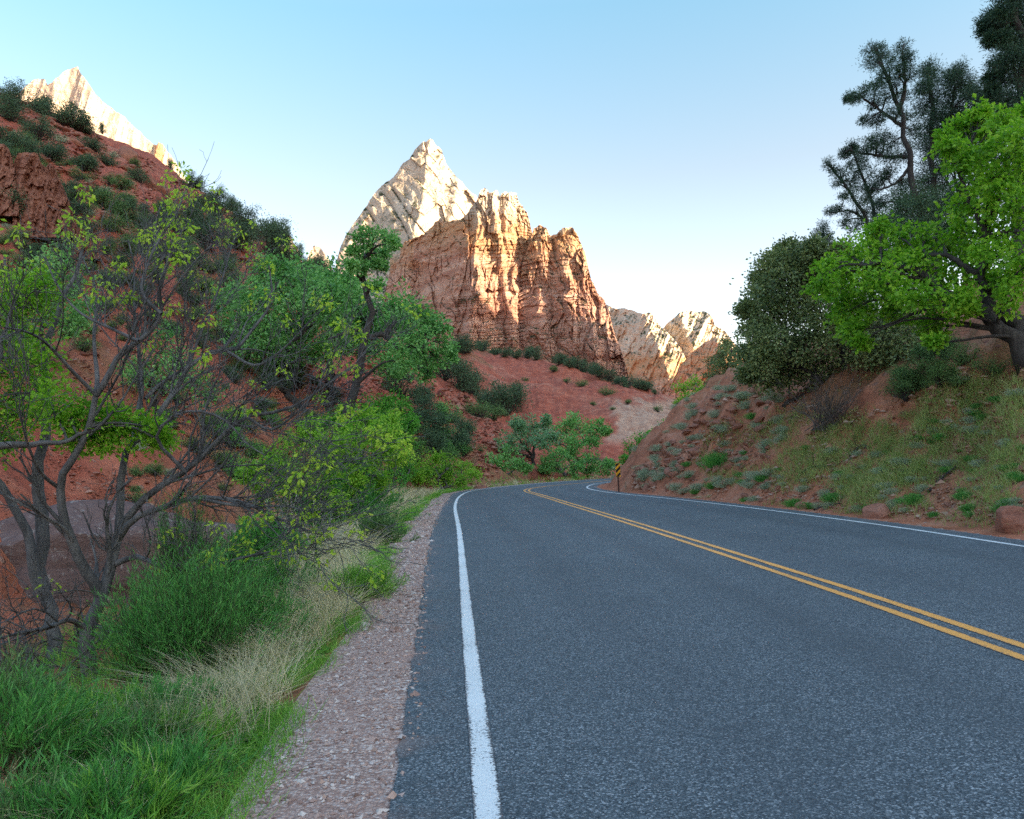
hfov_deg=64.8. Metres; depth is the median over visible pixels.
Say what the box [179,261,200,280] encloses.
green shrub
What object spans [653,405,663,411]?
green shrub
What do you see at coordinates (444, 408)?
oak shrub
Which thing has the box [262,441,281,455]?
green shrub
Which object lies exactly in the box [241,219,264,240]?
juniper shrub
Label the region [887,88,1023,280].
juniper tree
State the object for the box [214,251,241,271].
juniper shrub
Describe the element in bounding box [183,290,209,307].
green shrub
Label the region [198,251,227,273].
green shrub
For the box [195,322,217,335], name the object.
green shrub
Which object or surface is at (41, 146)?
juniper shrub
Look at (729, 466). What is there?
rock
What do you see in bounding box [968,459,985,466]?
sage clump
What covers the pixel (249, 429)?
green shrub
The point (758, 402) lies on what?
boulder
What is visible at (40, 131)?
juniper shrub
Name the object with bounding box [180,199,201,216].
juniper shrub
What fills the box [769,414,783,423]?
sage clump
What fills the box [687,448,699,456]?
rock
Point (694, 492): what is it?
green clump
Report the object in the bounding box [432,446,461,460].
green shrub
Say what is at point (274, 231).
juniper shrub
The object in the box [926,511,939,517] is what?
green clump
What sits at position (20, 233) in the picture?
green shrub
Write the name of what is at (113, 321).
green shrub
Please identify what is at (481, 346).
juniper shrub
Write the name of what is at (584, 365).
juniper shrub
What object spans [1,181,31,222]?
juniper shrub
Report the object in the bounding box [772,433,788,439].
sage clump
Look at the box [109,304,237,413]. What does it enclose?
cottonwood tree
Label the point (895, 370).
green shrub
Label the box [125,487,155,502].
green shrub
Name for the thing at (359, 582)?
rabbitbrush
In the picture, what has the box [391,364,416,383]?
juniper shrub
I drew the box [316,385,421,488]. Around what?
boxelder tree
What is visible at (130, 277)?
juniper shrub
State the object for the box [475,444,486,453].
green shrub
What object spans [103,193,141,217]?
green shrub
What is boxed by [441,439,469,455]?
oak shrub
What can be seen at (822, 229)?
pinyon pine
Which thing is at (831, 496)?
green clump
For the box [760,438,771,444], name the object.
sage clump
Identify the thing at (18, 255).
green shrub
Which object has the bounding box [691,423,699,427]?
rock
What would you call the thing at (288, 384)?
juniper shrub
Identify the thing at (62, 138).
sage clump
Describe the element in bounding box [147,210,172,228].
juniper shrub
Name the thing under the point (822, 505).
sage clump
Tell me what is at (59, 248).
juniper shrub
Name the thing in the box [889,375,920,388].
green shrub
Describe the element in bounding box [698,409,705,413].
rock
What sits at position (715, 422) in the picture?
rock
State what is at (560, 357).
juniper shrub
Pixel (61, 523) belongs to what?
maple tree
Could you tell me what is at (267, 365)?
juniper shrub
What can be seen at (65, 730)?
rabbitbrush
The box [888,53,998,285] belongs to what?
pinyon pine
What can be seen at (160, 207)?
juniper shrub
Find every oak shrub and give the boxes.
[206,422,227,439]
[214,401,251,424]
[221,456,245,481]
[226,427,249,447]
[226,449,251,463]
[249,438,264,455]
[258,452,303,477]
[263,407,289,428]
[412,437,426,452]
[420,463,458,479]
[432,393,462,423]
[441,423,456,439]
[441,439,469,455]
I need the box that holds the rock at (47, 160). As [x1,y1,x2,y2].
[42,158,50,164]
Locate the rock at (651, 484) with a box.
[648,482,655,486]
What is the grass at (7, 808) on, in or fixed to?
on the ground at (552, 393)
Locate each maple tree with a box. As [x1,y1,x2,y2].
[0,144,431,680]
[0,228,191,662]
[799,93,1023,374]
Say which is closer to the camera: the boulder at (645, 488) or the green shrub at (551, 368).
the boulder at (645, 488)
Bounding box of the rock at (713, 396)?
[709,393,719,399]
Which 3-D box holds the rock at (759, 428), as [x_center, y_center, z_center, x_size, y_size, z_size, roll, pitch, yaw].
[8.012,0.587,25.921,0.482,0.177,0.427,-23,7,18]
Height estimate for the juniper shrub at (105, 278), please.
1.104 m
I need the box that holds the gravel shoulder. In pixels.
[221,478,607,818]
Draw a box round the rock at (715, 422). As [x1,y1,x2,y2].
[711,419,722,425]
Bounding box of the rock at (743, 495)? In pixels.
[740,493,748,497]
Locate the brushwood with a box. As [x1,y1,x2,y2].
[0,544,166,688]
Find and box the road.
[388,478,1023,818]
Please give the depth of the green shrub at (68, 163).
63.53 m
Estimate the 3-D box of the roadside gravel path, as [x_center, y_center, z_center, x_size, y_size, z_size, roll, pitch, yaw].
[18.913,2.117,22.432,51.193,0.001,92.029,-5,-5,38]
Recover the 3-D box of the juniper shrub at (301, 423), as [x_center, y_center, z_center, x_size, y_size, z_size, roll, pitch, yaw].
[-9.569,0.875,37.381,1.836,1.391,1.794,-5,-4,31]
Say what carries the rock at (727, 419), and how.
on the ground at (552, 393)
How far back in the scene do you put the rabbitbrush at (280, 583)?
9.06 m
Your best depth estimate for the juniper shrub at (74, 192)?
47.34 m
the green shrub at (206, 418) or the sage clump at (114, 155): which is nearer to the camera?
the green shrub at (206, 418)
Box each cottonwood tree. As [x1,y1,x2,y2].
[0,234,112,356]
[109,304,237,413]
[207,248,412,391]
[212,246,358,413]
[292,255,431,412]
[327,221,460,481]
[493,413,563,465]
[543,410,612,472]
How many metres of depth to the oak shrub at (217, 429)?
29.16 m
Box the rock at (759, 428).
[754,424,768,431]
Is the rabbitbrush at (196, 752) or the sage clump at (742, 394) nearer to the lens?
the rabbitbrush at (196, 752)
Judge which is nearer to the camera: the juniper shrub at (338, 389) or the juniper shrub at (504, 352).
the juniper shrub at (338, 389)
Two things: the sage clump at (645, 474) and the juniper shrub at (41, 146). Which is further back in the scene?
the juniper shrub at (41, 146)
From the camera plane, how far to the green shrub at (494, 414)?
77.73 m
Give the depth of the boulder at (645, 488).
31.52 m
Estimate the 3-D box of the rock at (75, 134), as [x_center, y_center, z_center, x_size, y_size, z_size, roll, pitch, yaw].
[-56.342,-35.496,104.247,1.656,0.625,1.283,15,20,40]
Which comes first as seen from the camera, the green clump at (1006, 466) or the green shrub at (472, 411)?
the green clump at (1006, 466)
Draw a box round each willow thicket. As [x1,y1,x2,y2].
[485,441,534,475]
[536,445,621,478]
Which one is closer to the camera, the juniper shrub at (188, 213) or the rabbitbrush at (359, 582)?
the rabbitbrush at (359, 582)
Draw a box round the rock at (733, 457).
[730,455,740,461]
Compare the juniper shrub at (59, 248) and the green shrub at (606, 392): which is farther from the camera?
the green shrub at (606, 392)
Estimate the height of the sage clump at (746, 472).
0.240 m
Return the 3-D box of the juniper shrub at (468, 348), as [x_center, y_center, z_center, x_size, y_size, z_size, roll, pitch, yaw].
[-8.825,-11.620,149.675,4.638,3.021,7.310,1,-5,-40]
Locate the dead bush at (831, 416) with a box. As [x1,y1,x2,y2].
[766,365,882,431]
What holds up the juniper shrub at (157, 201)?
on the ground at (552, 393)
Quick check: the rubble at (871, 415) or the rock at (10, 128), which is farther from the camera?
the rock at (10, 128)
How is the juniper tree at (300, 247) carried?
on the ground at (552, 393)
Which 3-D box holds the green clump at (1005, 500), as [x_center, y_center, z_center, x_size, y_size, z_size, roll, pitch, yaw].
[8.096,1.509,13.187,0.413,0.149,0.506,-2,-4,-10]
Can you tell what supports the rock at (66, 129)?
on the ground at (552, 393)
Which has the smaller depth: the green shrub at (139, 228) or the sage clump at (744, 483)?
the sage clump at (744, 483)
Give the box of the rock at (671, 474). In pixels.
[667,471,677,477]
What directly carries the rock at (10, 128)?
on the ground at (552, 393)
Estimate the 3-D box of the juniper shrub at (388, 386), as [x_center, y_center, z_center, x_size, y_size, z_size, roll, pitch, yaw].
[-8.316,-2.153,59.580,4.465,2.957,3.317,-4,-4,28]
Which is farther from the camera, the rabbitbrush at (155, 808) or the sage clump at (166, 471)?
the sage clump at (166, 471)
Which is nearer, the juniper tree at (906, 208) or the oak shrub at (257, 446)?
the juniper tree at (906, 208)
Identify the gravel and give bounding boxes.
[240,631,429,818]
[357,548,434,634]
[395,498,449,548]
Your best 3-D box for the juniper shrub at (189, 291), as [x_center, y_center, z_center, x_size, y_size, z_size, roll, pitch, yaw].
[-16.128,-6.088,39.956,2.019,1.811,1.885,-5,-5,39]
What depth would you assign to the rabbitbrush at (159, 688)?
4.76 m
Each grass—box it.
[0,472,613,818]
[0,473,608,818]
[695,353,1023,533]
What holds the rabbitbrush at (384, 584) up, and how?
on the ground at (552, 393)
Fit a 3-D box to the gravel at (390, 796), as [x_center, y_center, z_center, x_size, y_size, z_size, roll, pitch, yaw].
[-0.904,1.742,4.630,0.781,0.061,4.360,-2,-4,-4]
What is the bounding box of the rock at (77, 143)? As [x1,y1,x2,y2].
[69,137,83,147]
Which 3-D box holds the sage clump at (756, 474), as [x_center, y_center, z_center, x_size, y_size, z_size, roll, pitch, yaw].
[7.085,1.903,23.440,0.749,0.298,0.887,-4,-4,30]
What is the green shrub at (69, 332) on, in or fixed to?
on the ground at (552, 393)
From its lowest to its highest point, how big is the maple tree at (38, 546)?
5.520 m
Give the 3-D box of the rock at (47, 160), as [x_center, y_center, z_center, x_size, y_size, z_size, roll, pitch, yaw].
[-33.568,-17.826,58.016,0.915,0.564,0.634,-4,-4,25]
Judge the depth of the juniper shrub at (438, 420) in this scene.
52.95 m
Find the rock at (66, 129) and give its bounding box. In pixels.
[58,125,70,131]
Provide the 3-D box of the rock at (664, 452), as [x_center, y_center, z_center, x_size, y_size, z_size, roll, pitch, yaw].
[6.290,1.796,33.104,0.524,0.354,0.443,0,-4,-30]
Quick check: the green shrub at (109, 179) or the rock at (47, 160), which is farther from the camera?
the green shrub at (109, 179)
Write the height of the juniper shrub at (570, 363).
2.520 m
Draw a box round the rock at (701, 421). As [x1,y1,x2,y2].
[698,419,706,424]
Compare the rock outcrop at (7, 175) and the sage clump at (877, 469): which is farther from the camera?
the rock outcrop at (7, 175)
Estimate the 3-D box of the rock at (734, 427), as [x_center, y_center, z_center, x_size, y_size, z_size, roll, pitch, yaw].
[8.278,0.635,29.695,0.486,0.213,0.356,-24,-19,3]
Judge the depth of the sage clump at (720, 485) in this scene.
25.38 m
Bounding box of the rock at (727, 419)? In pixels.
[725,417,735,421]
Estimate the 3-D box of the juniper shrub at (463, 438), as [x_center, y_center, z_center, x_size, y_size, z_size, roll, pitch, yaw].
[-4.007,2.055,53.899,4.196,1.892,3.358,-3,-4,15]
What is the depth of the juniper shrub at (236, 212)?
102.39 m
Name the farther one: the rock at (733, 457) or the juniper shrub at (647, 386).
the juniper shrub at (647, 386)
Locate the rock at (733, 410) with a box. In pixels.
[729,407,737,412]
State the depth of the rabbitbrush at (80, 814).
3.27 m
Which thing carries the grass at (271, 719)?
on the ground at (552, 393)
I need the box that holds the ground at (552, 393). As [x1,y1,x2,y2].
[0,99,1023,818]
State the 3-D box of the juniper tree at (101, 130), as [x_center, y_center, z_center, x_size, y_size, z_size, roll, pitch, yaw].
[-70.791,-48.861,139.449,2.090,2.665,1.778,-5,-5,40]
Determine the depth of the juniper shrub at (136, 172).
77.83 m
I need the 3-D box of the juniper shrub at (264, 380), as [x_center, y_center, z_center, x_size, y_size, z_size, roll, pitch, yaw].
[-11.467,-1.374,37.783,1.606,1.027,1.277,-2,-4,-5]
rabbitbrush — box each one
[0,634,85,743]
[0,655,137,779]
[0,738,146,818]
[1,659,140,722]
[3,688,172,782]
[14,736,251,818]
[29,700,211,818]
[38,679,260,774]
[41,735,252,818]
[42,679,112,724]
[45,551,249,685]
[51,535,328,688]
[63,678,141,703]
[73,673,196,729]
[73,712,273,799]
[77,669,264,737]
[100,674,310,749]
[122,482,244,609]
[122,686,280,767]
[150,529,312,608]
[204,512,322,574]
[209,560,318,665]
[236,536,338,605]
[274,463,437,522]
[276,473,410,533]
[312,563,401,603]
[317,560,408,601]
[352,502,419,542]
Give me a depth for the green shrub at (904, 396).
20.38 m
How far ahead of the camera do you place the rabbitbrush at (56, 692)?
4.68 m
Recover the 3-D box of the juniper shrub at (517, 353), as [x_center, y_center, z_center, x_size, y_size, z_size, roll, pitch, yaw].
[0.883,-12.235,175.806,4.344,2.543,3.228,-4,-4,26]
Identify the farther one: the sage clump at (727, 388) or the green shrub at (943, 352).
the sage clump at (727, 388)
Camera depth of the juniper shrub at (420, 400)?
56.23 m
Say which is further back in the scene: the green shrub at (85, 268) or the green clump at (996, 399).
the green shrub at (85, 268)
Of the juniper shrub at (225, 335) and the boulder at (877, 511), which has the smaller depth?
the boulder at (877, 511)
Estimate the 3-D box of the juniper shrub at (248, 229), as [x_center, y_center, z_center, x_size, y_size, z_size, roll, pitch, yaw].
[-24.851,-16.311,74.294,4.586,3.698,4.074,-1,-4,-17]
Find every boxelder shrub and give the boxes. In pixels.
[382,456,420,488]
[409,445,484,489]
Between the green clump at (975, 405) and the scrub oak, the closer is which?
the green clump at (975, 405)
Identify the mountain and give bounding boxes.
[20,67,184,178]
[291,241,329,269]
[334,139,629,379]
[606,305,734,398]
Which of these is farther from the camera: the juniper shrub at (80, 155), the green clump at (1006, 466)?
the juniper shrub at (80, 155)
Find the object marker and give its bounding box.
[615,463,620,491]
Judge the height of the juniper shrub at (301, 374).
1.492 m
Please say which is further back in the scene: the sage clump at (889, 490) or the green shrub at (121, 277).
the green shrub at (121, 277)
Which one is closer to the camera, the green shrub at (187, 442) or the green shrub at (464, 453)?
the green shrub at (187, 442)
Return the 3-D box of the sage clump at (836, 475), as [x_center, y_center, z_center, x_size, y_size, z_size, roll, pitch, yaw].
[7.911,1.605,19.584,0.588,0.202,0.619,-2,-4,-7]
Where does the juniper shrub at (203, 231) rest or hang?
on the ground at (552, 393)
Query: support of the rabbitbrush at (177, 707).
on the ground at (552, 393)
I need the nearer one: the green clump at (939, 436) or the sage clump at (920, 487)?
the sage clump at (920, 487)
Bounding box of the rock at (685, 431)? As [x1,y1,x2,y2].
[681,430,690,433]
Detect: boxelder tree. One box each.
[228,400,419,521]
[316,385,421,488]
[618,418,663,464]
[669,373,704,404]
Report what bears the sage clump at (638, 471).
on the ground at (552, 393)
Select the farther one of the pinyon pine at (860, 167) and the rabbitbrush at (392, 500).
the pinyon pine at (860, 167)
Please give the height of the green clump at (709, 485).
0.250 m
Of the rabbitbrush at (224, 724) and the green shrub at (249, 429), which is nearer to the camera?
the rabbitbrush at (224, 724)
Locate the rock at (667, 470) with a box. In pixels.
[664,467,672,475]
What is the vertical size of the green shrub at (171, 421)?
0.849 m
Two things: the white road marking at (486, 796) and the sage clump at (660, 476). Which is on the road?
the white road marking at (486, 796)
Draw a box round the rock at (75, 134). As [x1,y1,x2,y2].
[71,132,80,136]
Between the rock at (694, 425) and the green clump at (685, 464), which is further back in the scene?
the rock at (694, 425)
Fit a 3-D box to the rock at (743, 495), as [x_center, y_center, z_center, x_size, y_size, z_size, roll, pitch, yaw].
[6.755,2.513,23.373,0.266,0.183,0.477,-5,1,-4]
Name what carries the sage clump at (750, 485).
on the ground at (552, 393)
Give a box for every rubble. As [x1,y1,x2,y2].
[0,101,531,517]
[632,365,1023,524]
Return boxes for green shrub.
[0,232,14,244]
[0,246,14,254]
[0,260,30,276]
[1,142,26,155]
[5,129,43,146]
[5,225,32,238]
[6,227,22,240]
[6,250,41,267]
[38,237,55,242]
[55,157,75,166]
[55,309,91,332]
[63,325,72,338]
[66,166,99,180]
[70,196,100,211]
[73,332,101,351]
[77,254,100,273]
[85,180,120,209]
[89,293,116,313]
[96,206,137,231]
[96,236,122,254]
[99,172,117,184]
[100,213,121,231]
[102,236,117,243]
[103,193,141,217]
[104,168,136,191]
[104,266,130,285]
[106,317,121,328]
[113,311,131,324]
[116,181,137,205]
[116,227,136,252]
[117,335,126,341]
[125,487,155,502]
[127,154,141,166]
[127,462,151,476]
[128,245,137,255]
[128,484,141,491]
[130,223,158,241]
[143,261,170,283]
[145,455,167,475]
[152,409,179,429]
[157,404,181,427]
[172,300,204,320]
[172,390,184,402]
[173,232,204,266]
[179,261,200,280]
[179,433,199,449]
[180,233,195,244]
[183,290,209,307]
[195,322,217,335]
[197,412,221,433]
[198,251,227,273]
[198,272,219,293]
[207,448,232,467]
[209,257,243,276]
[216,482,232,490]
[229,355,253,369]
[243,443,260,458]
[245,418,261,432]
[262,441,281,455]
[266,396,279,408]
[299,411,320,418]
[407,443,433,461]
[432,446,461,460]
[446,411,465,422]
[455,443,473,456]
[462,396,493,418]
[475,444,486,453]
[479,402,508,421]
[548,365,558,371]
[573,379,588,386]
[597,384,618,395]
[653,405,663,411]
[879,371,921,401]
[885,353,927,385]
[886,359,916,381]
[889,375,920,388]
[898,376,926,391]
[908,334,935,362]
[912,350,945,374]
[915,371,934,388]
[922,354,959,387]
[924,327,968,358]
[931,339,957,358]
[937,341,982,365]
[941,372,970,387]
[963,350,1013,376]
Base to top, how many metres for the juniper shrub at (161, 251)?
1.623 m
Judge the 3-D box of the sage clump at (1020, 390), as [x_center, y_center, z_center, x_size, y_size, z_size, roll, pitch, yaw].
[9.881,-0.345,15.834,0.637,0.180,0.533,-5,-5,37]
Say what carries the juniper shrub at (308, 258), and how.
on the ground at (552, 393)
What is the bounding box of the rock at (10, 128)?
[3,125,12,130]
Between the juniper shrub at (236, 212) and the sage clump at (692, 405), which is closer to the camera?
the sage clump at (692, 405)
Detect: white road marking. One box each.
[453,478,610,818]
[586,482,1023,546]
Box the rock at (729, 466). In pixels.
[722,464,732,470]
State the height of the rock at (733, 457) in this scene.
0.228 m
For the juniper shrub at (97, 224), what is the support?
on the ground at (552, 393)
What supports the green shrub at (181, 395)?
on the ground at (552, 393)
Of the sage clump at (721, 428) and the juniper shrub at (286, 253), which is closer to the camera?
the sage clump at (721, 428)
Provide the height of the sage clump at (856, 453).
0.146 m
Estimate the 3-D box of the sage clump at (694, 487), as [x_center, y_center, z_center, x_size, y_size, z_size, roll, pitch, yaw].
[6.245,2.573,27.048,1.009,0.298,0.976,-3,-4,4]
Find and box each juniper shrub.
[0,77,43,109]
[0,86,13,101]
[0,92,38,123]
[0,121,23,148]
[0,138,21,160]
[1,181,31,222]
[8,128,41,160]
[11,236,46,255]
[16,108,64,143]
[19,247,40,262]
[23,146,43,162]
[24,89,53,112]
[27,95,90,125]
[34,139,59,153]
[37,137,72,164]
[50,239,78,262]
[56,108,100,133]
[59,175,90,201]
[61,179,75,203]
[67,150,102,172]
[68,199,89,213]
[69,200,91,214]
[71,153,89,165]
[75,212,96,230]
[76,118,98,135]
[77,135,106,154]
[79,214,105,233]
[85,182,113,196]
[94,266,125,288]
[95,150,121,167]
[108,249,137,269]
[113,196,149,220]
[120,272,139,282]
[123,165,150,183]
[123,213,150,229]
[126,194,139,210]
[127,278,156,296]
[133,228,157,246]
[136,199,152,215]
[143,309,163,321]
[144,240,176,263]
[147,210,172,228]
[152,198,173,216]
[154,196,179,209]
[171,210,199,222]
[171,216,196,234]
[174,273,204,303]
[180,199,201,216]
[181,167,208,190]
[181,207,236,252]
[183,205,197,222]
[184,190,213,209]
[192,202,216,228]
[192,331,210,349]
[202,183,231,204]
[204,193,234,219]
[204,267,244,296]
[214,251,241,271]
[215,326,237,342]
[223,196,243,209]
[223,215,263,250]
[224,363,237,378]
[225,198,262,230]
[228,363,246,383]
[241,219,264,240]
[247,209,299,255]
[249,358,277,377]
[249,370,279,390]
[253,396,271,410]
[257,214,296,236]
[268,238,304,266]
[277,376,294,389]
[288,360,309,384]
[291,415,319,439]
[300,255,318,268]
[307,373,321,384]
[310,383,341,404]
[314,252,328,266]
[377,366,422,398]
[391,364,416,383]
[405,391,450,417]
[407,381,434,402]
[409,404,459,438]
[410,351,437,373]
[416,426,455,452]
[427,352,469,380]
[442,355,481,391]
[444,428,478,450]
[447,413,482,443]
[450,331,473,350]
[456,338,478,353]
[464,365,489,394]
[473,383,518,411]
[475,338,493,351]
[477,377,537,415]
[487,347,502,354]
[498,347,511,356]
[506,379,526,402]
[508,348,523,358]
[522,344,534,358]
[528,345,544,359]
[550,351,568,364]
[562,358,575,367]
[569,355,587,368]
[578,359,591,372]
[583,360,600,374]
[588,364,606,377]
[591,367,618,381]
[612,377,621,384]
[616,374,637,387]
[631,377,645,389]
[637,379,653,390]
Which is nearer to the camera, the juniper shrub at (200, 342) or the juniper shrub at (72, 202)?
the juniper shrub at (200, 342)
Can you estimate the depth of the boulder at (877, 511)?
16.07 m
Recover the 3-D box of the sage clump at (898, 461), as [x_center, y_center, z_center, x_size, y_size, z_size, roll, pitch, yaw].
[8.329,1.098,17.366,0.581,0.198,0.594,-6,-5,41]
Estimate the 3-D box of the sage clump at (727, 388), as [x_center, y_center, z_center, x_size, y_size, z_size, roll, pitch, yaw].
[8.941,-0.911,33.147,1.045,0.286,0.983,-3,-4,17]
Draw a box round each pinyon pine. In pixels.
[809,217,850,330]
[821,154,889,288]
[836,36,934,274]
[843,144,888,247]
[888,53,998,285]
[965,0,1023,255]
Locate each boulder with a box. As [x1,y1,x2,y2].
[0,499,251,606]
[50,119,58,125]
[119,146,137,160]
[145,175,168,194]
[164,188,175,198]
[369,378,380,381]
[473,485,487,488]
[641,483,649,492]
[754,399,764,404]
[862,503,891,518]
[995,506,1023,533]
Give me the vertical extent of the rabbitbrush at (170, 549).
1.493 m
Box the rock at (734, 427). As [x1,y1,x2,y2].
[731,423,739,430]
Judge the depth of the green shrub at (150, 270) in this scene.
39.19 m
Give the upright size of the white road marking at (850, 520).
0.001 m
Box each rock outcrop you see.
[0,144,18,220]
[12,152,77,241]
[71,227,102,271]
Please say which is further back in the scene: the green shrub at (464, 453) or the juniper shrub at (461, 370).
the juniper shrub at (461, 370)
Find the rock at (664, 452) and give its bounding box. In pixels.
[661,449,668,455]
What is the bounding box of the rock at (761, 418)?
[754,416,764,422]
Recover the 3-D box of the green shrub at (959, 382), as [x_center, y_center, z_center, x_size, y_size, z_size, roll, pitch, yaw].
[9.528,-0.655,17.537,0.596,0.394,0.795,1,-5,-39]
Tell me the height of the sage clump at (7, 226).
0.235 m
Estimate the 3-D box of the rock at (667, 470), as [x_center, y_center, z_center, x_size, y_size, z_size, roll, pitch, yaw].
[6.059,2.386,31.097,0.443,0.266,0.605,2,21,23]
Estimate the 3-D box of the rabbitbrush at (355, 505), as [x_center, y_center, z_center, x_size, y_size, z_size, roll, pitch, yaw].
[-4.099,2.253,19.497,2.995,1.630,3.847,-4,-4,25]
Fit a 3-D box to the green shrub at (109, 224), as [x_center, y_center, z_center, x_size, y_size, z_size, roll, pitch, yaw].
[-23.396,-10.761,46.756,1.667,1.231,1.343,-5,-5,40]
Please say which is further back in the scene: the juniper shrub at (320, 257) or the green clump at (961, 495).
the juniper shrub at (320, 257)
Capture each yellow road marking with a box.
[523,480,1023,660]
[528,480,1023,648]
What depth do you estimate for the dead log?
25.52 m
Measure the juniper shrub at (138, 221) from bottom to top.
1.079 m
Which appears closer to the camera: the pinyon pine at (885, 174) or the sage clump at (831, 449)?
the sage clump at (831, 449)
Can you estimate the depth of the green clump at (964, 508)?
14.06 m
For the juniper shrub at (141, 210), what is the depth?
60.05 m
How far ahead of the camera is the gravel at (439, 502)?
19.18 m
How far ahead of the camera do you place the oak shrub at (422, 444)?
50.43 m
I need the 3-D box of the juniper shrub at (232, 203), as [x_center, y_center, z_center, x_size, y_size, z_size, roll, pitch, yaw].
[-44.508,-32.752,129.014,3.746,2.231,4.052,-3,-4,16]
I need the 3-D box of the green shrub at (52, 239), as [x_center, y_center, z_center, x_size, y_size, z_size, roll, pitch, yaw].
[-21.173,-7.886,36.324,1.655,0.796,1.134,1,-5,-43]
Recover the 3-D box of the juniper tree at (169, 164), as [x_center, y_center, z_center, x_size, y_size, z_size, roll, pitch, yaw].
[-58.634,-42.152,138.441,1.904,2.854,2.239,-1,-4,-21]
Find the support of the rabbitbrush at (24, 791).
on the ground at (552, 393)
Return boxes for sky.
[0,0,1021,343]
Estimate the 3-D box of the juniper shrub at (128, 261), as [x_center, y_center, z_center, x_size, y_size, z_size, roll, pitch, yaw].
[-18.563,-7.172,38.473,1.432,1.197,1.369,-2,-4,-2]
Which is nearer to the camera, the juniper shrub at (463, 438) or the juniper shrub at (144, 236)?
the juniper shrub at (144, 236)
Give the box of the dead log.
[781,385,804,407]
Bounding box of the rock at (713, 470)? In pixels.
[712,465,719,471]
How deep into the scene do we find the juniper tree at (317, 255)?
115.48 m
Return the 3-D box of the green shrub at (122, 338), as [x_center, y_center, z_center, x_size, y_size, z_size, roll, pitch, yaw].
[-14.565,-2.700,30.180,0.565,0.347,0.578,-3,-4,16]
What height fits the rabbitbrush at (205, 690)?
0.366 m
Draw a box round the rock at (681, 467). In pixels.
[675,464,683,471]
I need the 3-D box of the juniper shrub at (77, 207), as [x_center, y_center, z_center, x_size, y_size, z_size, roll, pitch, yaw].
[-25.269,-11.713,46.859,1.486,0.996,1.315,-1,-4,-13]
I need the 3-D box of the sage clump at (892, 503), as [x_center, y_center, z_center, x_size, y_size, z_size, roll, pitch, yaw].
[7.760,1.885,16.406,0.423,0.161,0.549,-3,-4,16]
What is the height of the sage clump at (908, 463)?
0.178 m
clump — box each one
[0,223,13,228]
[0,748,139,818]
[54,133,71,142]
[84,209,99,215]
[106,150,122,157]
[161,468,178,474]
[635,469,644,477]
[639,470,649,476]
[647,454,658,459]
[648,444,663,450]
[649,471,665,479]
[665,482,682,489]
[670,448,682,455]
[676,422,688,429]
[676,470,695,476]
[680,413,692,419]
[680,461,691,466]
[682,408,697,415]
[684,482,704,490]
[685,402,696,408]
[689,432,703,439]
[690,451,729,468]
[690,489,699,493]
[702,482,716,488]
[705,409,718,417]
[709,476,723,482]
[710,385,723,389]
[711,393,726,399]
[711,424,729,432]
[712,480,728,487]
[716,440,730,446]
[719,384,738,390]
[722,477,735,483]
[731,391,752,397]
[733,391,749,398]
[734,399,751,408]
[736,479,750,485]
[739,481,756,487]
[741,471,754,477]
[743,412,755,418]
[746,387,754,394]
[747,471,761,479]
[753,441,770,448]
[753,474,769,481]
[755,468,773,475]
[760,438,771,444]
[764,392,781,400]
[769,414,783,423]
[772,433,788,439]
[778,498,804,506]
[779,426,789,431]
[791,485,810,491]
[794,502,815,509]
[795,502,807,509]
[809,501,820,508]
[816,488,830,495]
[816,491,842,502]
[818,502,835,508]
[823,447,838,453]
[827,472,845,479]
[849,450,862,455]
[849,505,860,511]
[866,450,887,457]
[869,467,889,473]
[873,482,888,489]
[875,494,889,499]
[880,488,897,493]
[885,499,902,505]
[890,456,905,464]
[893,493,927,504]
[897,458,914,465]
[898,508,909,512]
[904,441,929,447]
[904,475,917,482]
[911,484,930,492]
[926,457,941,465]
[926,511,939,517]
[931,433,949,439]
[936,466,951,472]
[937,459,956,466]
[950,491,972,499]
[957,425,979,434]
[958,416,976,423]
[958,503,975,511]
[959,408,973,413]
[960,511,974,516]
[961,455,976,461]
[966,409,984,415]
[968,403,981,408]
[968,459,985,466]
[970,413,988,419]
[987,396,1001,402]
[990,503,1010,511]
[993,498,1013,505]
[993,498,1017,505]
[995,438,1009,446]
[999,464,1012,470]
[1002,471,1021,478]
[1004,388,1023,396]
[1006,474,1023,481]
[1006,497,1020,503]
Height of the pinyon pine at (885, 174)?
11.579 m
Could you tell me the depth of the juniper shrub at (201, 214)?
72.41 m
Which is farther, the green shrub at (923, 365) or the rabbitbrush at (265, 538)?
the green shrub at (923, 365)
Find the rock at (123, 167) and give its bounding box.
[119,164,129,171]
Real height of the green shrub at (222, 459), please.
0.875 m
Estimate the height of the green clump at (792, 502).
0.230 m
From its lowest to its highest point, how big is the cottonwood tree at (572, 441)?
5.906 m
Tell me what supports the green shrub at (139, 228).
on the ground at (552, 393)
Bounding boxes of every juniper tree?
[98,120,108,133]
[167,157,173,169]
[281,225,291,247]
[293,240,306,260]
[313,252,324,266]
[700,336,741,387]
[863,165,981,306]
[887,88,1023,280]
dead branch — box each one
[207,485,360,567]
[814,495,846,510]
[849,437,869,459]
[926,466,955,492]
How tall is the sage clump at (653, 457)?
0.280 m
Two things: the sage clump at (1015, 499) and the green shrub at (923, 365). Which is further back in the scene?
the green shrub at (923, 365)
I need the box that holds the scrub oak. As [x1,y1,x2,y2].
[718,228,956,404]
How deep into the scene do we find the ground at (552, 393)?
27.63 m
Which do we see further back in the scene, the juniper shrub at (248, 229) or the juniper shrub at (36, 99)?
the juniper shrub at (36, 99)

